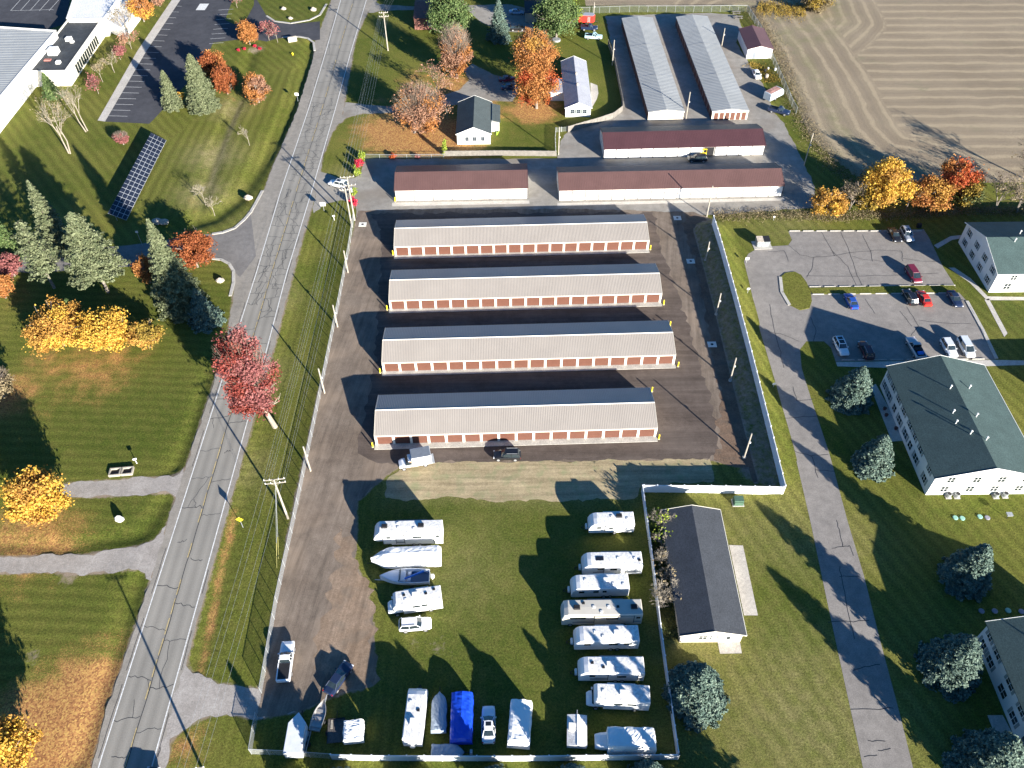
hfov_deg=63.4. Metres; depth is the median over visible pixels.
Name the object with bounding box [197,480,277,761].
power line
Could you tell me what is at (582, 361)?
garage door
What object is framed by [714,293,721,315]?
yard pole
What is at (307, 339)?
power line
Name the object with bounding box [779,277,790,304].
kerb
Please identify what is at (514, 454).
parked suv
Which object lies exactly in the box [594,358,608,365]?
garage door
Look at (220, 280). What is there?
boulder
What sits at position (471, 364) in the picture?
garage door
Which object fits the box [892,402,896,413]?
window
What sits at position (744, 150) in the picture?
garage door
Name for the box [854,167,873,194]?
bare tree
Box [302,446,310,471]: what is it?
yard pole
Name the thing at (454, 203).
concrete walk
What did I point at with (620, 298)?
garage door
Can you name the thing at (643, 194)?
garage door
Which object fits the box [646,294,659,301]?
garage door
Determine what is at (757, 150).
garage door
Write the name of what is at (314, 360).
power line
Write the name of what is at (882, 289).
grass island
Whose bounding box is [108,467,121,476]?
timber frame
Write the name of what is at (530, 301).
garage door
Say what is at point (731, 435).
bare soil edge
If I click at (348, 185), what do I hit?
utility pole
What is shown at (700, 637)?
window
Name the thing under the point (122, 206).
solar array
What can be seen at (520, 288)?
storage building
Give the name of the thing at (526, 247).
garage door
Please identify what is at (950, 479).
window
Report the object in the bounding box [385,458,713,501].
straw strip
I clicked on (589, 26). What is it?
pickup truck
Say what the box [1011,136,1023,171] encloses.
bare tree
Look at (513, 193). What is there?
garage door
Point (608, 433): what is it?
garage door
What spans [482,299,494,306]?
garage door
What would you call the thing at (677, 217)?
drain slab
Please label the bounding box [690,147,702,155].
garage door
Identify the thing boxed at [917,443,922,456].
window
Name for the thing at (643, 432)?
garage door
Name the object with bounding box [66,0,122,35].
building
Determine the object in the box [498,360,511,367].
garage door
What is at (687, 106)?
yard pole
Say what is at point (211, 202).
ornamental tree
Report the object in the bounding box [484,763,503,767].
spruce tree
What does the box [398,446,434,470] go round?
box truck
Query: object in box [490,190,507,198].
garage door
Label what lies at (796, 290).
grass island
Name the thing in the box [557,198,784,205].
concrete walk
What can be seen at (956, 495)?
condenser
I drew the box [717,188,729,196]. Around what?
garage door
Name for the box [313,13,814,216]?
yard asphalt
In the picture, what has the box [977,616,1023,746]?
apartment building
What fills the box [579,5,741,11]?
chain link fence
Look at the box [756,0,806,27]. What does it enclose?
field brush
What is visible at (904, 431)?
window
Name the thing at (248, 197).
boulder
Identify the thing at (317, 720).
open boat
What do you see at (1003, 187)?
bare tree
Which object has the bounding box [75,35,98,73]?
window
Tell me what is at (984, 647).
window
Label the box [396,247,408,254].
garage door
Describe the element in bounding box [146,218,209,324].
spruce tree
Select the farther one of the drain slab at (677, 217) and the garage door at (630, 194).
the garage door at (630, 194)
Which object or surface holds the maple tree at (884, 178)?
on the lawn ground at (498, 634)
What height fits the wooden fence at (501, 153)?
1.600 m
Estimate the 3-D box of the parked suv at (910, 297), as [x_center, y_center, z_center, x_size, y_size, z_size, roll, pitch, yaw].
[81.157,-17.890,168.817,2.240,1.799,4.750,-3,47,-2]
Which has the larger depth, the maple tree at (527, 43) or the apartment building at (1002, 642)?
the maple tree at (527, 43)
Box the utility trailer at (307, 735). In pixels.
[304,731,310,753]
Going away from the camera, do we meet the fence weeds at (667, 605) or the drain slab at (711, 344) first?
the fence weeds at (667, 605)
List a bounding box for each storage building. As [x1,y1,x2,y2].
[374,387,657,449]
[381,320,675,375]
[389,263,661,312]
[394,163,527,200]
[394,214,649,258]
[556,163,784,199]
[600,124,765,158]
[621,16,684,120]
[675,14,748,119]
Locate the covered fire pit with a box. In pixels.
[552,37,560,42]
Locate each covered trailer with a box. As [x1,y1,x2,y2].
[343,717,364,744]
[507,699,532,749]
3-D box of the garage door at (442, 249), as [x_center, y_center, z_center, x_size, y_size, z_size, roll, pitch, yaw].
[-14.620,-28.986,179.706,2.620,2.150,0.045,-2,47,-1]
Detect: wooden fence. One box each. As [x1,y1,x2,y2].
[444,150,556,155]
[568,39,622,131]
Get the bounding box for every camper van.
[388,585,442,616]
[586,683,650,711]
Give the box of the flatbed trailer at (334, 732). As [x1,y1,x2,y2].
[325,711,344,743]
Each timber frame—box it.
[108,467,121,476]
[120,466,134,475]
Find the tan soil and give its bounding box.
[313,527,379,690]
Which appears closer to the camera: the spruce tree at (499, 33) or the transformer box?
the transformer box
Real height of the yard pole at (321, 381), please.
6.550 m
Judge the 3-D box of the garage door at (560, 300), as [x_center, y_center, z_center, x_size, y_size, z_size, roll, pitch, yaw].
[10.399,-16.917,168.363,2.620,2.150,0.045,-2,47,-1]
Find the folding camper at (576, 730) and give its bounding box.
[567,711,586,748]
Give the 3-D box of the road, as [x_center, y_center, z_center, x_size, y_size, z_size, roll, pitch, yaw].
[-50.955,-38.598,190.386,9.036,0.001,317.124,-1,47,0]
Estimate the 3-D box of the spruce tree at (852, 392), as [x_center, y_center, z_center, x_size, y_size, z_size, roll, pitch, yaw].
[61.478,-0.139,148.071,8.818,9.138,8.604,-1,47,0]
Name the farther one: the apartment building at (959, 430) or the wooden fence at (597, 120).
the wooden fence at (597, 120)
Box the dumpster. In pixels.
[751,236,772,249]
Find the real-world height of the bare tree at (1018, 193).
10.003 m
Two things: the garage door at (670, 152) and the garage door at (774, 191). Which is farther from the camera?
the garage door at (670, 152)
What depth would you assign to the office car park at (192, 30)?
250.18 m
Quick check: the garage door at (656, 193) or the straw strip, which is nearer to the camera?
the straw strip
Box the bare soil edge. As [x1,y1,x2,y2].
[681,214,757,482]
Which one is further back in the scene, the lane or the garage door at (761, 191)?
the lane
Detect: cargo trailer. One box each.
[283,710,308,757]
[579,12,597,23]
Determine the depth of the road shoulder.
171.84 m
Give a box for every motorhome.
[560,598,642,625]
[594,726,656,754]
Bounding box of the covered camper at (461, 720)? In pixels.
[450,691,473,744]
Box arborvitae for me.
[441,137,447,154]
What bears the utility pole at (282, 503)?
on the lawn ground at (498, 634)
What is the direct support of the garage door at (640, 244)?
in the storage building at (516, 236)
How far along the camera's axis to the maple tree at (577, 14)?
252.06 m
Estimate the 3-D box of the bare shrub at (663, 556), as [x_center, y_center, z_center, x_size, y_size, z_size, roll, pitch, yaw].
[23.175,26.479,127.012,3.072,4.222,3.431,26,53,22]
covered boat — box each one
[431,691,446,733]
[431,744,469,760]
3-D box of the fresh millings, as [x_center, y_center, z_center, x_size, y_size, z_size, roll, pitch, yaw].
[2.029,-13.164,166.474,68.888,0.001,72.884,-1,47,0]
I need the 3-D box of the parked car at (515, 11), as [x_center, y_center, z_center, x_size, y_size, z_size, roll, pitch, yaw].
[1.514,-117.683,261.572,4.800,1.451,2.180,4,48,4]
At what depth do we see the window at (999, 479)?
133.81 m
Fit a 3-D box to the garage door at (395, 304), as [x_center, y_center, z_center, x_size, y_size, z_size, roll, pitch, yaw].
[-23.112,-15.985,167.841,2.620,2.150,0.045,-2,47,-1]
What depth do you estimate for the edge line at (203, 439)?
138.91 m
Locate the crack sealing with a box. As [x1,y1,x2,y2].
[98,1,970,767]
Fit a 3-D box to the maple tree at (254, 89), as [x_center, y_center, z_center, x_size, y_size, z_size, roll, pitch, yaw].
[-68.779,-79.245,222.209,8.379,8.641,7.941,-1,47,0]
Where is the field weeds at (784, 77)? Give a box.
[743,6,863,187]
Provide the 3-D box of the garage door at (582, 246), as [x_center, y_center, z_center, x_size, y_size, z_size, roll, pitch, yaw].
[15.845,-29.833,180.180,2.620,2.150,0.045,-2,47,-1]
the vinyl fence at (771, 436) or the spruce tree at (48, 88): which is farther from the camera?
the spruce tree at (48, 88)
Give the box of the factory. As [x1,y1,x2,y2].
[0,26,57,132]
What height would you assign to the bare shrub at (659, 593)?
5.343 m
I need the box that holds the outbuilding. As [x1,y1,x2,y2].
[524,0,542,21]
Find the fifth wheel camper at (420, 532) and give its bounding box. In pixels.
[374,519,443,545]
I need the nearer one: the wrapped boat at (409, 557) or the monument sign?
the wrapped boat at (409, 557)
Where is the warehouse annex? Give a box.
[107,0,140,35]
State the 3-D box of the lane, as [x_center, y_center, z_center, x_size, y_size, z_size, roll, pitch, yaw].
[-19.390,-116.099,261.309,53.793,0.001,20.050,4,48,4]
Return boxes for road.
[99,0,365,767]
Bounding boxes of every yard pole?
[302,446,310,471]
[318,368,324,393]
[332,305,337,326]
[343,250,348,272]
[558,127,559,154]
[685,92,690,118]
[706,186,712,216]
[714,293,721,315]
[728,358,736,381]
[742,433,751,458]
[804,133,813,165]
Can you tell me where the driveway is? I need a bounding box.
[16,214,255,276]
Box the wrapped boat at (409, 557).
[371,545,441,568]
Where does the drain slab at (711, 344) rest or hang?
on the bare soil edge
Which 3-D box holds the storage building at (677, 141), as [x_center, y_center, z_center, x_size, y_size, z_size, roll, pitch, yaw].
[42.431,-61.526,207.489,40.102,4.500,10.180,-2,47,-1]
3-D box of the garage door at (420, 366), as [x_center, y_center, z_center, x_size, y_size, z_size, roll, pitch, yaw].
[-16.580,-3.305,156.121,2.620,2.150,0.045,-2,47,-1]
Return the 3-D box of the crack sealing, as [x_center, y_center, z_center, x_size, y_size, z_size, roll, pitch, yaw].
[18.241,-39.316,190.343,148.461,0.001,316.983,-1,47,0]
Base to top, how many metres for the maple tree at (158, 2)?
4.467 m
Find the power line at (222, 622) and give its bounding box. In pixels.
[180,483,262,757]
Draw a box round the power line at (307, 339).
[271,191,343,478]
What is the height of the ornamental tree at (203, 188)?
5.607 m
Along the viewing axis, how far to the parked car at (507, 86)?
228.57 m
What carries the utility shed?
on the lawn ground at (498, 634)
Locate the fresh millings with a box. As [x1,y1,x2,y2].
[358,211,718,464]
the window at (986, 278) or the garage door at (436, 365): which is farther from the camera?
the window at (986, 278)
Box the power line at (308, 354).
[278,181,348,476]
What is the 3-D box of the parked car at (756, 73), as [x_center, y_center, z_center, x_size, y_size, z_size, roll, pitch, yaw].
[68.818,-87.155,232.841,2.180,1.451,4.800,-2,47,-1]
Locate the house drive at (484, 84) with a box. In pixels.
[340,64,516,122]
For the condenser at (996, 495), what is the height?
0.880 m
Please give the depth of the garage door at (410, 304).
167.84 m
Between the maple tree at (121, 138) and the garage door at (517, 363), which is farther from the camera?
the maple tree at (121, 138)
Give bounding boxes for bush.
[348,196,358,207]
[350,187,357,195]
[352,164,361,176]
[354,158,363,168]
[358,150,364,159]
[389,152,397,158]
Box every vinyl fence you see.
[329,753,679,761]
[641,484,679,759]
[643,484,784,493]
[712,215,786,493]
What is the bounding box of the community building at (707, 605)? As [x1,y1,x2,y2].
[661,505,746,641]
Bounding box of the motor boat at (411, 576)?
[375,568,434,588]
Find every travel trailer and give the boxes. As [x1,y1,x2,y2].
[402,685,427,747]
[563,573,629,597]
[566,624,639,650]
[570,655,644,682]
[574,551,642,574]
[581,511,634,533]
[763,86,783,100]
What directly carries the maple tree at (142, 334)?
on the lawn ground at (498, 634)
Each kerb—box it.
[212,190,263,234]
[212,257,234,295]
[266,4,326,23]
[282,36,315,50]
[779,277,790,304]
[965,301,997,358]
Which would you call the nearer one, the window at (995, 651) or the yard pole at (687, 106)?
the window at (995, 651)
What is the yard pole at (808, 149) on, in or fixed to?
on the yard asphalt
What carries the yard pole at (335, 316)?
on the gravel yard at (341, 478)
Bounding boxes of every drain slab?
[359,222,366,226]
[673,216,681,219]
[686,259,694,263]
[707,342,716,346]
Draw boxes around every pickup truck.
[276,641,295,682]
[581,23,597,30]
[585,32,601,39]
[768,105,790,115]
[905,337,926,358]
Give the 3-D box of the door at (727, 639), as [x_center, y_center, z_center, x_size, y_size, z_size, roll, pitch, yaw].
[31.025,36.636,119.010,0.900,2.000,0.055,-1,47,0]
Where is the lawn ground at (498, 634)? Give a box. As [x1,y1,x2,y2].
[0,0,1023,767]
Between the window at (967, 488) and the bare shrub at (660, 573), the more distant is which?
the window at (967, 488)
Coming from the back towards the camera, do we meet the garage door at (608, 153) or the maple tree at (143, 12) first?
the maple tree at (143, 12)
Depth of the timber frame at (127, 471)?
141.17 m
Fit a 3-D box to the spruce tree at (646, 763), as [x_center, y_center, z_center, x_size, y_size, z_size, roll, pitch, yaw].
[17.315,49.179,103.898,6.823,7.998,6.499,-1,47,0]
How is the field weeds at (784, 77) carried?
on the field
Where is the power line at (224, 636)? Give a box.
[185,488,266,763]
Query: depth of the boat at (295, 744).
108.91 m
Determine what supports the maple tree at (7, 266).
on the lawn ground at (498, 634)
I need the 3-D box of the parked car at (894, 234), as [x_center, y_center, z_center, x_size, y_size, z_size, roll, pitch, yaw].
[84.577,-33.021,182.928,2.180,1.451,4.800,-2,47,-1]
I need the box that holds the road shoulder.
[92,0,376,767]
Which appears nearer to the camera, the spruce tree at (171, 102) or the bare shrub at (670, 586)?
the bare shrub at (670, 586)
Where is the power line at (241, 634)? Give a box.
[203,497,278,764]
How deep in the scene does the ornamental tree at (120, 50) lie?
239.87 m
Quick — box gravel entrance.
[155,664,294,767]
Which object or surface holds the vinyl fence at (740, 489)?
on the lawn ground at (498, 634)
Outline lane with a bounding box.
[368,0,533,31]
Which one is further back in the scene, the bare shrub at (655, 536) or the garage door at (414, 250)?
the garage door at (414, 250)
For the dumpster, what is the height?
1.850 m
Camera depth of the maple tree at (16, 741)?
104.43 m
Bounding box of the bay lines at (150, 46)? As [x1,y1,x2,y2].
[11,0,228,110]
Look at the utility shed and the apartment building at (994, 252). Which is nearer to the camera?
the apartment building at (994, 252)
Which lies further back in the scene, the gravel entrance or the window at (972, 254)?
the window at (972, 254)
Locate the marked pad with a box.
[196,4,208,9]
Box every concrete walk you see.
[98,0,179,120]
[392,200,529,205]
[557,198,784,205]
[590,83,597,106]
[718,642,741,653]
[729,545,757,614]
[836,360,1023,367]
[871,384,902,440]
[934,235,960,247]
[950,268,1023,299]
[985,299,1006,336]
[987,715,1021,766]
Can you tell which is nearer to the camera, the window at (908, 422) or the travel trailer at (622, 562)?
the travel trailer at (622, 562)
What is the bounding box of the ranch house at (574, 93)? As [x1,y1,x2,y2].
[550,56,591,116]
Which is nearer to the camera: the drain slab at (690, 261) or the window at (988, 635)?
the window at (988, 635)
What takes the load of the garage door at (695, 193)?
in the storage building at (665, 181)
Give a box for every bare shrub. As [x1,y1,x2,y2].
[647,507,676,530]
[649,573,674,607]
[650,562,675,580]
[652,527,672,549]
[652,546,668,565]
[663,574,681,597]
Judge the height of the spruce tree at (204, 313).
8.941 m
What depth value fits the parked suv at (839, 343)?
158.63 m
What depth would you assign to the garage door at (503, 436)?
144.44 m
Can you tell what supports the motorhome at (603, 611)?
on the lawn ground at (498, 634)
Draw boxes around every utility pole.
[263,477,288,560]
[340,175,355,220]
[340,187,352,227]
[379,11,388,50]
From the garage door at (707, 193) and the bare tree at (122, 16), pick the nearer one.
the garage door at (707, 193)
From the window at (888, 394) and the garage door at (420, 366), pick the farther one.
the garage door at (420, 366)
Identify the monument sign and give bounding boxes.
[287,36,296,42]
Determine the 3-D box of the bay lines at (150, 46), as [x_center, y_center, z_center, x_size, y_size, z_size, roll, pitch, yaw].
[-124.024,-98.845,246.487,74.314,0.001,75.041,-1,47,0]
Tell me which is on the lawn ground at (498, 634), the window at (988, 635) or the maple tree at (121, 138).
the maple tree at (121, 138)
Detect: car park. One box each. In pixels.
[0,0,69,28]
[105,0,319,123]
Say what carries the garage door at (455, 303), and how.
in the storage building at (520, 288)
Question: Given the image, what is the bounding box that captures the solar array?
[108,133,165,220]
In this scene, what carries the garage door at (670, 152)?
in the storage building at (677, 141)
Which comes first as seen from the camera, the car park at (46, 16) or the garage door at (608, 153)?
the garage door at (608, 153)
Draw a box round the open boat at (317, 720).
[309,695,326,731]
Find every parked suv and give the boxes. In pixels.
[328,178,347,188]
[399,615,431,632]
[493,448,520,461]
[509,24,524,31]
[687,153,707,162]
[832,335,849,355]
[857,341,874,359]
[899,225,914,241]
[901,289,918,305]
[939,337,958,357]
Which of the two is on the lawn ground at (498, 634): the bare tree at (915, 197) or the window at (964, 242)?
the bare tree at (915, 197)
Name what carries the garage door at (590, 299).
in the storage building at (520, 288)
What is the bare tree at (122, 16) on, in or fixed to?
on the lawn ground at (498, 634)
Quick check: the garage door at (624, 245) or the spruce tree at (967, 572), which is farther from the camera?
the garage door at (624, 245)
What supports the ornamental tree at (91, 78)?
on the lawn ground at (498, 634)
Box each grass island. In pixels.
[781,272,811,309]
[809,285,958,293]
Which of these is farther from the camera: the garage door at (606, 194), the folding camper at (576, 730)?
the garage door at (606, 194)
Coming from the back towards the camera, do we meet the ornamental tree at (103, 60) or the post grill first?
the ornamental tree at (103, 60)
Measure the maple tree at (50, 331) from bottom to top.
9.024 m
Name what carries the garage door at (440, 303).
in the storage building at (520, 288)
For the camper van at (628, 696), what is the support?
on the lawn ground at (498, 634)
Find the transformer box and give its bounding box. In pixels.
[731,496,743,506]
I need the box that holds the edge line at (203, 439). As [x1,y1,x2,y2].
[98,0,365,767]
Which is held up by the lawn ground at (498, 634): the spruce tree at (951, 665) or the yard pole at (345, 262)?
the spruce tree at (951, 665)
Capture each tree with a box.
[0,221,24,260]
[0,251,24,278]
[0,273,14,297]
[0,367,15,401]
[0,464,74,529]
[0,712,49,767]
[10,220,62,288]
[20,298,81,358]
[26,180,67,259]
[29,96,70,153]
[41,72,63,101]
[43,294,84,318]
[53,85,87,131]
[61,211,130,292]
[64,298,86,333]
[69,305,133,353]
[84,72,100,93]
[90,62,103,81]
[95,46,118,72]
[107,1,132,37]
[112,131,128,144]
[113,42,126,59]
[116,30,138,48]
[121,318,166,350]
[125,0,154,21]
[130,251,152,284]
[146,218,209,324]
[151,0,164,5]
[159,70,185,112]
[168,226,217,270]
[184,53,221,115]
[187,289,226,333]
[191,184,205,204]
[197,49,226,78]
[205,195,220,215]
[210,63,238,93]
[211,320,282,428]
[236,19,258,44]
[237,126,249,145]
[239,72,271,104]
[259,20,272,40]
[264,20,280,41]
[386,75,446,134]
[414,59,456,98]
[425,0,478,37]
[436,21,473,81]
[439,100,454,113]
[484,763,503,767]
[486,0,511,44]
[506,26,560,72]
[511,50,563,108]
[528,0,583,39]
[556,762,584,767]
[568,0,582,21]
[627,758,663,767]
[661,660,730,733]
[798,0,835,13]
[806,185,850,217]
[825,366,874,415]
[837,179,869,209]
[850,433,894,482]
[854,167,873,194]
[854,187,881,210]
[858,154,918,208]
[902,181,924,210]
[909,173,957,212]
[913,632,983,703]
[936,543,993,602]
[937,154,989,194]
[941,727,1023,767]
[951,175,987,207]
[988,171,1023,208]
[1009,171,1023,212]
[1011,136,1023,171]
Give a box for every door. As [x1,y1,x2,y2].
[377,437,392,443]
[384,363,398,370]
[391,301,404,308]
[394,436,409,443]
[395,191,413,200]
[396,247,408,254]
[400,363,414,370]
[406,301,419,308]
[410,247,422,254]
[412,436,427,442]
[414,191,432,199]
[417,363,430,369]
[421,300,434,307]
[424,247,436,254]
[430,435,444,442]
[433,191,451,199]
[433,362,446,369]
[436,300,449,307]
[438,246,450,253]
[447,435,462,441]
[449,362,463,369]
[451,299,464,306]
[452,190,470,199]
[452,246,464,253]
[465,361,479,368]
[465,434,479,441]
[466,246,478,253]
[466,299,479,306]
[471,190,489,198]
[481,245,492,252]
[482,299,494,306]
[482,361,495,368]
[482,434,497,440]
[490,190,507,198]
[495,245,506,252]
[497,298,509,305]
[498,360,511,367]
[500,433,514,440]
[509,189,526,198]
[509,244,520,252]
[512,298,524,305]
[514,360,527,367]
[517,433,531,439]
[523,244,534,251]
[527,297,539,304]
[530,359,543,366]
[535,432,549,439]
[537,244,548,251]
[542,297,554,304]
[546,359,559,366]
[551,243,562,250]
[552,432,566,438]
[557,297,569,304]
[559,191,571,199]
[562,359,575,365]
[565,243,576,250]
[570,431,584,438]
[572,296,584,303]
[573,191,584,199]
[578,358,592,365]
[579,243,590,250]
[586,191,598,199]
[586,296,599,303]
[587,431,601,437]
[593,242,604,249]
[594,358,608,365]
[599,190,611,199]
[601,295,614,303]
[604,150,615,158]
[604,430,619,437]
[607,242,618,249]
[610,357,624,364]
[612,190,624,198]
[616,149,628,157]
[616,295,629,302]
[620,242,632,249]
[622,430,636,436]
[625,190,637,198]
[626,357,640,364]
[629,149,640,157]
[631,295,644,302]
[634,241,646,248]
[638,190,650,198]
[639,429,654,436]
[641,149,652,157]
[642,356,656,363]
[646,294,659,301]
[651,189,664,198]
[653,148,665,156]
[658,356,672,363]
[664,189,677,197]
[665,148,677,156]
[677,189,690,197]
[678,148,689,156]
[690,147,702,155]
[690,188,703,197]
[704,188,716,196]
[715,147,727,155]
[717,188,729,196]
[724,636,731,641]
[727,147,739,155]
[730,188,743,196]
[735,112,740,119]
[739,146,751,154]
[743,187,756,196]
[751,146,764,154]
[756,187,769,195]
[769,187,782,195]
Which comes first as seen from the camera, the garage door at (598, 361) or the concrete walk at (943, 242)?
the garage door at (598, 361)
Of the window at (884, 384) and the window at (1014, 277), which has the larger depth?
the window at (1014, 277)
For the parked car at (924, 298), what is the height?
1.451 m
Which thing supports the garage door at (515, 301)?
in the storage building at (520, 288)
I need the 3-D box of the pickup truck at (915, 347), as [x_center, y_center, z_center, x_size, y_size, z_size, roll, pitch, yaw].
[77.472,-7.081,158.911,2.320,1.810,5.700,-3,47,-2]
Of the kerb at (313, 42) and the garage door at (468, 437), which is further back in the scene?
the kerb at (313, 42)
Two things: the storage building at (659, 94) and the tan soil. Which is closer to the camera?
the tan soil
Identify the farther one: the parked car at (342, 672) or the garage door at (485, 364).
the garage door at (485, 364)
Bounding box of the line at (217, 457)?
[124,6,351,767]
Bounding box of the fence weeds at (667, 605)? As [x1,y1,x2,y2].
[641,527,678,639]
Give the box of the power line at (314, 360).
[285,191,353,478]
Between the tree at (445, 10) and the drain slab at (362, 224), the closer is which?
the drain slab at (362, 224)
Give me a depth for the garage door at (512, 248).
179.89 m
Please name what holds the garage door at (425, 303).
in the storage building at (520, 288)
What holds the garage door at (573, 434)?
in the storage building at (515, 418)
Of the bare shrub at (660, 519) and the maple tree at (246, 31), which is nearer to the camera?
the bare shrub at (660, 519)
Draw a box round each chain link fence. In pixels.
[248,712,327,757]
[258,215,352,692]
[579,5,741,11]
[747,7,797,111]
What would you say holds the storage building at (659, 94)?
on the yard asphalt
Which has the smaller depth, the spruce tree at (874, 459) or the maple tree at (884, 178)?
the spruce tree at (874, 459)
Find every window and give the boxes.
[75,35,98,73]
[695,636,710,639]
[882,379,887,392]
[886,388,891,402]
[890,381,895,393]
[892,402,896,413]
[896,394,900,405]
[896,412,902,427]
[901,405,906,417]
[902,426,908,442]
[907,419,912,432]
[907,439,912,450]
[912,431,917,442]
[912,449,919,466]
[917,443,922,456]
[920,470,927,485]
[926,464,931,475]
[936,486,952,491]
[943,477,959,482]
[962,237,967,247]
[962,486,977,491]
[967,228,972,238]
[969,249,974,259]
[969,477,985,482]
[974,240,979,250]
[976,262,982,272]
[979,635,987,653]
[981,252,987,263]
[984,273,990,284]
[984,651,995,672]
[985,630,993,645]
[986,486,1001,490]
[989,265,995,275]
[992,645,1001,663]
[994,477,1009,481]
[997,682,1007,699]
[1000,283,1013,288]
[1004,674,1014,694]
[1007,706,1019,728]
[1008,275,1020,279]
[1011,485,1023,490]
[1016,701,1023,720]
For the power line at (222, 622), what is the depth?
110.72 m
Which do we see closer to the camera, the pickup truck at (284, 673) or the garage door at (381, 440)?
the pickup truck at (284, 673)
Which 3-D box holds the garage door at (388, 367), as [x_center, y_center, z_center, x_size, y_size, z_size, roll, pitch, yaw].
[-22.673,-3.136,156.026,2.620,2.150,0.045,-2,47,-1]
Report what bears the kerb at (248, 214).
on the lawn ground at (498, 634)
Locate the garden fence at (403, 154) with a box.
[364,154,443,158]
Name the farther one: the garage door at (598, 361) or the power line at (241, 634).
the garage door at (598, 361)
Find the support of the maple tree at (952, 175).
on the lawn ground at (498, 634)
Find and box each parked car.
[322,660,353,696]
[480,706,496,743]
[498,75,514,82]
[501,83,517,90]
[509,8,524,14]
[752,69,761,78]
[843,293,859,309]
[887,227,901,242]
[916,290,932,306]
[946,290,963,307]
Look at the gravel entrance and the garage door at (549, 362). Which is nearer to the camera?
the gravel entrance
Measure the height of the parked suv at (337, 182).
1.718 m
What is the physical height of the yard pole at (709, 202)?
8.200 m
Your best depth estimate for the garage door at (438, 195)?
193.37 m
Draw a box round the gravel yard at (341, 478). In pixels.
[257,208,757,716]
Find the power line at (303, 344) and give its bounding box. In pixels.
[269,186,341,477]
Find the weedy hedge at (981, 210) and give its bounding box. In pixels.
[712,203,1023,225]
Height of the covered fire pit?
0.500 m
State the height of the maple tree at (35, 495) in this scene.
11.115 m
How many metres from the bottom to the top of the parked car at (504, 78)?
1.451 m
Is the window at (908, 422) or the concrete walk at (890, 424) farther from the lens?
the concrete walk at (890, 424)
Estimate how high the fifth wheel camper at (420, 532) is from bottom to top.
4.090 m
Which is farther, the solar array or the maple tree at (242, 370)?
the solar array
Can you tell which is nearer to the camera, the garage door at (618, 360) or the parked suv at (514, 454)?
the parked suv at (514, 454)
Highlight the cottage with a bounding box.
[456,95,499,143]
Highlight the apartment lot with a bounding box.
[744,229,994,767]
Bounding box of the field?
[585,0,1023,183]
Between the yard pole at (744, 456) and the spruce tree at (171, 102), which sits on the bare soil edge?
the yard pole at (744, 456)
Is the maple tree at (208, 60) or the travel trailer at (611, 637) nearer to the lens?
the travel trailer at (611, 637)
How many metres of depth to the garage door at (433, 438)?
144.26 m
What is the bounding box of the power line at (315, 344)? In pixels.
[287,184,351,461]
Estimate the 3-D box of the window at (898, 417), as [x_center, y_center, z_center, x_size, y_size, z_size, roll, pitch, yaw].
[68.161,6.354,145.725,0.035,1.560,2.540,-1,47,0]
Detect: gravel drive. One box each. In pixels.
[0,526,165,580]
[59,469,183,497]
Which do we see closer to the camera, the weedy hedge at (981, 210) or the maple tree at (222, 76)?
the weedy hedge at (981, 210)
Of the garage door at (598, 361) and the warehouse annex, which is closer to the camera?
the garage door at (598, 361)
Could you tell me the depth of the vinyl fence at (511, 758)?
108.10 m
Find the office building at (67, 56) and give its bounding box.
[30,20,104,86]
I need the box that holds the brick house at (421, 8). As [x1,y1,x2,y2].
[413,0,437,29]
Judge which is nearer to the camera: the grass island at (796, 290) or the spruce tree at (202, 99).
the grass island at (796, 290)
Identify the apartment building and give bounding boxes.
[880,355,1023,494]
[958,222,1023,291]
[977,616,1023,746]
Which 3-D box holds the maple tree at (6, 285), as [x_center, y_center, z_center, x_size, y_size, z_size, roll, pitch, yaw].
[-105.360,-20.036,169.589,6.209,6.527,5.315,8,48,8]
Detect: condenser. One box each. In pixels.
[944,492,951,498]
[952,492,960,498]
[991,491,999,498]
[1000,491,1008,498]
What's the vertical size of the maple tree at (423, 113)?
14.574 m
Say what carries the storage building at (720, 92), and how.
on the yard asphalt
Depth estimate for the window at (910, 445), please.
141.78 m
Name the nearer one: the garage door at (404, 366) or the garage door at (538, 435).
the garage door at (538, 435)
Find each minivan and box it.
[904,264,922,282]
[956,335,975,357]
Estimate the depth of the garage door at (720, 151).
205.19 m
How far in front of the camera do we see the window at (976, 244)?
174.53 m
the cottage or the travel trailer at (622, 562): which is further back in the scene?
the cottage
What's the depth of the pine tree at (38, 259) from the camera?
166.35 m
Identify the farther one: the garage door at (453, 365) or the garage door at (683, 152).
the garage door at (683, 152)
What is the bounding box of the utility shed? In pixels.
[737,25,773,58]
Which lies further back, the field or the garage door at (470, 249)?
the field
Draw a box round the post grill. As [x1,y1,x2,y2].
[1006,512,1013,518]
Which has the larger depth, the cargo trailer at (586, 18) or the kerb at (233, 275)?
the cargo trailer at (586, 18)
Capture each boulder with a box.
[114,515,123,522]
[152,218,159,224]
[159,219,168,224]
[216,278,224,282]
[244,195,252,200]

